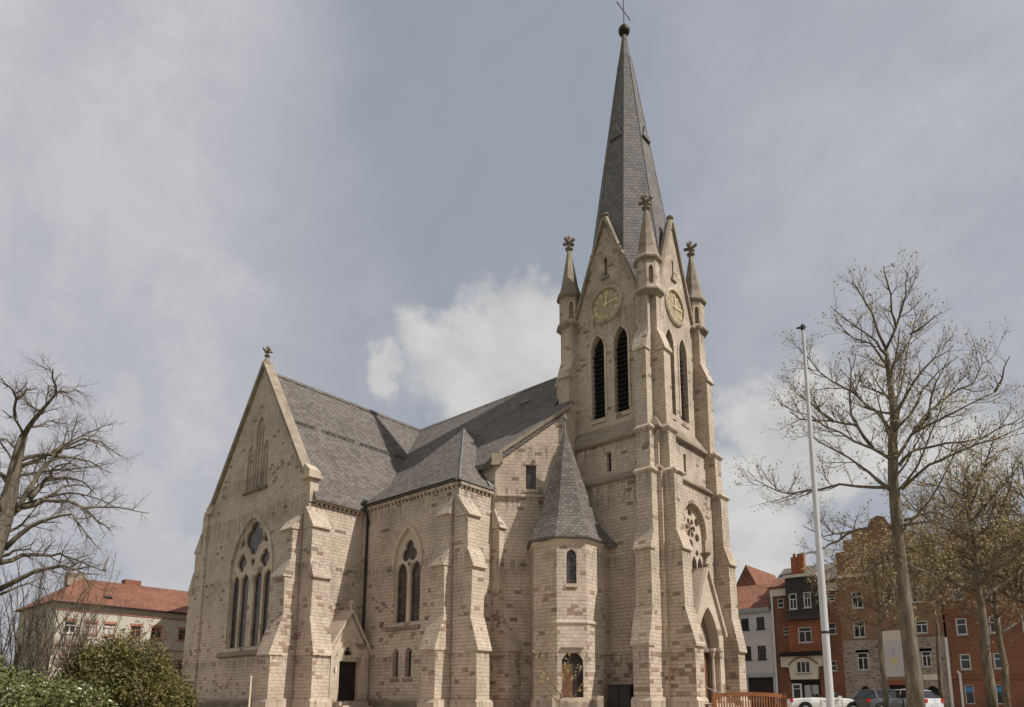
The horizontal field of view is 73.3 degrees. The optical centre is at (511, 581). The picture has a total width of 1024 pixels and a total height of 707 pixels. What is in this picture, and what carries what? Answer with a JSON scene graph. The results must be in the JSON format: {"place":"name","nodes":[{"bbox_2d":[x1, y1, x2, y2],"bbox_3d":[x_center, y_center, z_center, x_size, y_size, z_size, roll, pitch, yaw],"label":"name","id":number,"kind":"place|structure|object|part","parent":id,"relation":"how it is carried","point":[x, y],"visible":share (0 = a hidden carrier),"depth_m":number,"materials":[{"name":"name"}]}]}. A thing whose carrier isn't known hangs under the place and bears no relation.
{"place":"outdoors","nodes":[
{"label":"outdoors","id":0,"kind":"place"},
{"bbox_2d":[0,0,1023,668],"label":"sky","id":1,"kind":"structure","parent":0,"point":[381,197],"materials":[{"name":"grey"}]},
{"bbox_2d":[736,565,776,586],"bbox_3d":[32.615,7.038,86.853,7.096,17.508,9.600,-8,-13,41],"label":"roof","id":2,"kind":"structure","parent":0,"point":[749,575],"depth_m":85.49,"materials":[{"name":"tile"}]},
{"bbox_2d":[749,696,765,706],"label":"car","id":3,"kind":"object","parent":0,"point":[757,701],"visible":0.34,"depth_m":55.74,"materials":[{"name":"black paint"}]},
{"bbox_2d":[879,497,983,706],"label":"bare tree","id":4,"kind":"object","parent":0,"point":[940,679],"visible":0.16,"depth_m":44.33,"materials":[{"name":"brown plant"}]},
{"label":"pavement","id":5,"kind":"structure","parent":0,"visible":0},
{"bbox_2d":[737,583,776,706],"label":"town house","id":6,"kind":"structure","parent":5,"relation":"on","point":[754,610],"depth_m":72.22,"materials":[{"name":"paint"}]},
{"bbox_2d":[741,618,749,630],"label":"window","id":7,"kind":"structure","parent":6,"relation":"in","point":[744,622],"depth_m":73.35,"materials":[{"name":"glass"}]},
{"bbox_2d":[745,646,751,660],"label":"window","id":8,"kind":"structure","parent":6,"relation":"in","point":[747,655],"depth_m":72.72,"materials":[{"name":"glass"}]},
{"bbox_2d":[756,617,765,629],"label":"window","id":9,"kind":"structure","parent":6,"relation":"in","point":[760,620],"depth_m":72.26,"materials":[{"name":"glass"}]},
{"bbox_2d":[757,646,766,659],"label":"window","id":10,"kind":"structure","parent":6,"relation":"in","point":[761,649],"depth_m":71.77,"materials":[{"name":"glass"}]},
{"bbox_2d":[767,553,845,706],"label":"brick house","id":11,"kind":"structure","parent":5,"relation":"on","point":[797,646],"depth_m":68.78,"materials":[{"name":"red brick"}]},
{"bbox_2d":[777,599,784,608],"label":"window","id":12,"kind":"structure","parent":11,"relation":"in","point":[780,601],"depth_m":71.15,"materials":[{"name":"white paint"}]},
{"bbox_2d":[782,627,787,635],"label":"window","id":13,"kind":"structure","parent":11,"relation":"in","point":[785,629],"depth_m":70.43,"materials":[{"name":"white paint"}]},
{"bbox_2d":[788,593,797,610],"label":"window","id":14,"kind":"structure","parent":11,"relation":"in","point":[792,597],"depth_m":69.59,"materials":[{"name":"white paint"}]},
{"bbox_2d":[792,683,802,697],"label":"window","id":15,"kind":"structure","parent":11,"relation":"in","point":[796,688],"depth_m":68.70,"materials":[{"name":"white paint"}]},
{"bbox_2d":[795,661,810,673],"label":"window","id":16,"kind":"structure","parent":11,"relation":"in","point":[803,667],"depth_m":68.29,"materials":[{"name":"white paint"}]},
{"bbox_2d":[798,627,812,643],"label":"window","id":17,"kind":"structure","parent":11,"relation":"in","point":[804,633],"depth_m":68.60,"materials":[{"name":"white paint"}]},
{"bbox_2d":[803,592,811,608],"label":"window","id":18,"kind":"structure","parent":11,"relation":"in","point":[807,599],"depth_m":68.68,"materials":[{"name":"white paint"}]},
{"bbox_2d":[803,684,819,697],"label":"window","id":19,"kind":"structure","parent":11,"relation":"in","point":[809,689],"depth_m":67.83,"materials":[{"name":"glass"}]},
{"bbox_2d":[827,595,835,601],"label":"window","id":20,"kind":"structure","parent":11,"relation":"in","point":[831,597],"depth_m":67.90,"materials":[{"name":"white paint"}]},
{"bbox_2d":[828,623,836,635],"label":"window","id":21,"kind":"structure","parent":11,"relation":"in","point":[832,626],"depth_m":67.47,"materials":[{"name":"white paint"}]},
{"bbox_2d":[831,660,837,671],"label":"window","id":22,"kind":"structure","parent":11,"relation":"in","point":[834,664],"depth_m":66.91,"materials":[{"name":"white paint"}]},
{"bbox_2d":[836,516,953,706],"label":"gabled house","id":23,"kind":"structure","parent":5,"relation":"on","point":[861,660],"depth_m":64.49,"materials":[{"name":"brown brick"}]},
{"bbox_2d":[851,591,863,609],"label":"window","id":24,"kind":"structure","parent":23,"relation":"in","point":[859,605],"depth_m":66.29,"materials":[{"name":"white paint"}]},
{"bbox_2d":[853,621,866,638],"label":"window","id":25,"kind":"structure","parent":23,"relation":"in","point":[859,633],"depth_m":65.84,"materials":[{"name":"white paint"}]},
{"bbox_2d":[855,650,869,670],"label":"window","id":26,"kind":"structure","parent":23,"relation":"in","point":[862,658],"depth_m":65.26,"materials":[{"name":"white paint"}]},
{"bbox_2d":[883,587,894,605],"bbox_3d":[35.316,1.352,64.483,1.156,1.729,0.230,-8,-13,41],"label":"window","id":27,"kind":"structure","parent":23,"relation":"in","point":[884,600],"depth_m":64.56,"materials":[{"name":"white paint"}]},
{"bbox_2d":[890,685,905,689],"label":"garage door","id":28,"kind":"structure","parent":23,"relation":"in","point":[894,687],"depth_m":63.22,"materials":[{"name":"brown wood"}]},
{"bbox_2d":[911,586,924,603],"bbox_3d":[37.089,1.153,62.930,1.156,1.604,0.230,-8,-13,41],"label":"window","id":29,"kind":"structure","parent":23,"relation":"in","point":[920,600],"depth_m":62.99,"materials":[{"name":"white paint"}]},
{"bbox_2d":[915,620,928,634],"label":"window","id":30,"kind":"structure","parent":23,"relation":"in","point":[921,627],"depth_m":62.40,"materials":[{"name":"white paint"}]},
{"bbox_2d":[919,648,932,667],"bbox_3d":[37.242,6.860,61.780,0.972,1.769,0.230,-8,-13,41],"label":"window","id":31,"kind":"structure","parent":23,"relation":"in","point":[926,655],"depth_m":61.82,"materials":[{"name":"white paint"}]},
{"bbox_2d":[928,686,938,695],"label":"shop door","id":32,"kind":"structure","parent":23,"relation":"in","point":[933,689],"depth_m":61.23,"materials":[{"name":"metal"}]},
{"bbox_2d":[942,526,1023,706],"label":"brick house","id":33,"kind":"structure","parent":5,"relation":"on","point":[963,639],"depth_m":59.23,"materials":[{"name":"red brick"}]},
{"bbox_2d":[952,588,963,601],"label":"window","id":34,"kind":"structure","parent":33,"relation":"in","point":[954,588],"depth_m":60.88,"materials":[{"name":"white paint"}]},
{"bbox_2d":[955,618,968,635],"bbox_3d":[39.438,3.960,60.328,0.982,1.579,0.230,-8,-13,41],"label":"window","id":35,"kind":"structure","parent":33,"relation":"in","point":[961,624],"depth_m":60.40,"materials":[{"name":"white paint"}]},
{"bbox_2d":[959,654,972,670],"bbox_3d":[39.434,6.988,59.794,0.957,1.455,0.230,-8,-13,41],"label":"window","id":36,"kind":"structure","parent":33,"relation":"in","point":[965,661],"depth_m":59.86,"materials":[{"name":"white paint"}]},
{"bbox_2d":[964,685,974,703],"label":"window","id":37,"kind":"structure","parent":33,"relation":"in","point":[969,690],"depth_m":59.35,"materials":[{"name":"blue glass"}]},
{"bbox_2d":[988,616,1002,634],"bbox_3d":[41.258,3.692,58.744,0.982,1.579,0.230,-8,-13,41],"label":"window","id":38,"kind":"structure","parent":33,"relation":"in","point":[992,628],"depth_m":58.92,"materials":[{"name":"white paint"}]},
{"bbox_2d":[993,653,1000,669],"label":"window","id":39,"kind":"structure","parent":33,"relation":"in","point":[997,663],"depth_m":58.37,"materials":[{"name":"white paint"}]},
{"bbox_2d":[996,685,1002,703],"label":"window","id":40,"kind":"structure","parent":33,"relation":"in","point":[998,687],"depth_m":57.98,"materials":[{"name":"blue glass"}]},
{"label":"church square","id":41,"kind":"structure","parent":0,"visible":0},
{"bbox_2d":[0,653,51,698],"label":"shrub","id":42,"kind":"object","parent":41,"relation":"on","point":[4,674],"visible":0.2,"depth_m":26.66,"materials":[{"name":"green plant"}]},
{"bbox_2d":[0,671,122,706],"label":"shrub","id":43,"kind":"object","parent":41,"relation":"on","point":[48,694],"visible":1,"depth_m":24.21,"materials":[{"name":"green plant"}]},
{"bbox_2d":[0,533,133,684],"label":"bare bush","id":44,"kind":"object","parent":41,"relation":"on","point":[23,654],"visible":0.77,"depth_m":29.20,"materials":[{"name":"brown plant"}]},
{"bbox_2d":[0,349,148,602],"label":"bare tree","id":45,"kind":"object","parent":41,"relation":"on","point":[11,507],"visible":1,"depth_m":28.41,"materials":[{"name":"brown plant"}]},
{"bbox_2d":[34,625,114,680],"bbox_3d":[-21.518,4.164,33.840,3.838,4.617,4.240,3,-10,-17],"label":"bare bush","id":46,"kind":"object","parent":41,"relation":"on","point":[89,634],"visible":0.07,"depth_m":33.48,"materials":[{"name":"brown plant"}]},
{"bbox_2d":[13,572,188,681],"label":"cream house","id":47,"kind":"structure","parent":41,"relation":"on","point":[159,607],"depth_m":68.43,"materials":[{"name":"white paint"}]},
{"bbox_2d":[62,618,78,633],"bbox_3d":[-40.647,4.073,63.248,0.230,1.430,1.220,-8,-13,41],"label":"window","id":48,"kind":"structure","parent":47,"relation":"in","point":[71,627],"depth_m":63.33,"materials":[{"name":"white paint"}]},
{"bbox_2d":[85,620,98,635],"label":"window","id":49,"kind":"structure","parent":47,"relation":"in","point":[95,623],"depth_m":64.68,"materials":[{"name":"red stone"}]},
{"bbox_2d":[102,621,116,636],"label":"window","id":50,"kind":"structure","parent":47,"relation":"in","point":[107,628],"depth_m":65.73,"materials":[{"name":"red stone"}]},
{"bbox_2d":[129,623,142,638],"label":"window","id":51,"kind":"structure","parent":47,"relation":"in","point":[137,628],"depth_m":67.53,"materials":[{"name":"red stone"}]},
{"bbox_2d":[150,625,162,639],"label":"window","id":52,"kind":"structure","parent":47,"relation":"in","point":[156,627],"depth_m":68.90,"materials":[{"name":"red stone"}]},
{"bbox_2d":[174,659,182,672],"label":"window","id":53,"kind":"structure","parent":47,"relation":"in","point":[179,665],"depth_m":70.24,"materials":[{"name":"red glass"}]},
{"bbox_2d":[177,627,185,641],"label":"window","id":54,"kind":"structure","parent":47,"relation":"in","point":[181,637],"depth_m":70.76,"materials":[{"name":"red glass"}]},
{"bbox_2d":[37,614,194,706],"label":"shrub","id":55,"kind":"object","parent":41,"relation":"on","point":[116,662],"visible":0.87,"depth_m":28.02,"materials":[{"name":"green plant"}]},
{"bbox_2d":[90,619,171,657],"bbox_3d":[-18.808,4.136,34.206,4.534,4.806,3.806,-8,-13,41],"label":"bare bush","id":56,"kind":"object","parent":41,"relation":"on","point":[160,640],"visible":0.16,"depth_m":33.88,"materials":[{"name":"brown plant"}]},
{"bbox_2d":[154,663,204,706],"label":"shrub","id":57,"kind":"object","parent":41,"relation":"on","point":[190,699],"visible":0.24,"depth_m":30.37,"materials":[{"name":"green plant"}]},
{"bbox_2d":[248,675,251,706],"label":"wooden stake","id":58,"kind":"object","parent":41,"relation":"on","point":[250,691],"visible":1,"depth_m":30.46,"materials":[{"name":"brown wood"}]},
{"bbox_2d":[181,0,750,706],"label":"church","id":59,"kind":"structure","parent":41,"relation":"on","point":[349,554],"depth_m":42.04,"materials":[{"name":"stone"}]},
{"bbox_2d":[215,512,272,658],"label":"transept window","id":60,"kind":"structure","parent":59,"relation":"in","point":[253,564],"depth_m":46.66,"materials":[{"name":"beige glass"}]},
{"bbox_2d":[385,524,422,631],"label":"aisle window","id":61,"kind":"structure","parent":59,"relation":"in","point":[409,562],"depth_m":42.09,"materials":[{"name":"beige glass"}]},
{"bbox_2d":[523,462,538,492],"bbox_3d":[1.148,-6.358,42.231,0.630,1.940,0.940,-70,-70,80],"label":"nave small window","id":62,"kind":"structure","parent":59,"relation":"in","point":[530,471],"depth_m":42.19,"materials":[{"name":"beige glass"}]},
{"bbox_2d":[684,500,707,568],"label":"west window","id":63,"kind":"structure","parent":59,"relation":"in","point":[692,523],"depth_m":41.67,"materials":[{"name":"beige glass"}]},
{"bbox_2d":[532,650,585,706],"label":"sapling","id":64,"kind":"object","parent":41,"relation":"on","point":[548,678],"visible":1,"depth_m":26.56,"materials":[{"name":"brown plant"}]},
{"bbox_2d":[607,684,633,706],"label":"cabinet","id":65,"kind":"object","parent":41,"relation":"on","point":[620,695],"visible":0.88,"depth_m":36.57,"materials":[{"name":"metal"}]},
{"bbox_3d":[5.447,6.311,36.816,0.620,1.360,0.022,-8,-13,41],"label":"door","id":66,"kind":"part","parent":65,"relation":"part of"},
{"bbox_3d":[5.953,6.237,36.376,0.630,1.360,0.022,-8,-13,41],"label":"door","id":67,"kind":"part","parent":65,"relation":"part of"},
{"bbox_2d":[705,692,786,706],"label":"fence","id":68,"kind":"object","parent":41,"relation":"on","point":[783,696],"visible":1,"depth_m":16.04,"materials":[{"name":"brown wood"}]},
{"bbox_2d":[796,324,834,706],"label":"flagpole","id":69,"kind":"object","parent":41,"relation":"on","point":[827,664],"visible":1,"depth_m":16.19,"materials":[{"name":"white metal"}]},
{"bbox_2d":[787,692,855,706],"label":"car","id":70,"kind":"object","parent":41,"relation":"on","point":[817,700],"visible":0.78,"depth_m":40.20,"materials":[{"name":"white paint"}]},
{"bbox_2d":[725,247,1023,706],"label":"bare tree","id":71,"kind":"object","parent":41,"relation":"on","point":[913,680],"visible":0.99,"depth_m":28.45,"materials":[{"name":"brown plant"}]},
{"bbox_2d":[800,515,955,706],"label":"bare tree","id":72,"kind":"object","parent":41,"relation":"on","point":[875,585],"visible":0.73,"depth_m":32.63,"materials":[{"name":"brown plant"}]},
{"bbox_2d":[850,689,905,706],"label":"car","id":73,"kind":"object","parent":41,"relation":"on","point":[869,697],"visible":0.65,"depth_m":39.52,"materials":[{"name":"grey paint"}]},
{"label":"windows","id":74,"kind":"part","parent":73,"relation":"part of","materials":[{"name":"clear glass"}]},
{"bbox_2d":[895,689,944,706],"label":"car","id":75,"kind":"object","parent":41,"relation":"on","point":[932,699],"visible":0.25,"depth_m":39.15,"materials":[{"name":"silver metal"}]},
{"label":"windows","id":76,"kind":"part","parent":75,"relation":"part of","materials":[{"name":"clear glass"}]},
{"bbox_2d":[875,412,1023,706],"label":"bare tree","id":77,"kind":"object","parent":41,"relation":"on","point":[989,685],"visible":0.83,"depth_m":31.73,"materials":[{"name":"brown plant"}]},
{"bbox_2d":[908,470,1023,706],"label":"bare tree","id":78,"kind":"object","parent":41,"relation":"on","point":[998,632],"visible":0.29,"depth_m":35.60,"materials":[{"name":"brown plant"}]},
{"bbox_2d":[914,441,1023,604],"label":"bare tree","id":79,"kind":"object","parent":41,"relation":"on","point":[1009,513],"visible":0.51,"depth_m":32.79,"materials":[{"name":"brown plant"}]},
{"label":"grass bank","id":80,"kind":"structure","parent":0,"visible":0},
{"bbox_2d":[842,705,904,706],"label":"grass tufts","id":81,"kind":"object","parent":80,"relation":"on","point":[875,706],"visible":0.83,"depth_m":32.34,"materials":[{"name":"green plant"}]}
]}

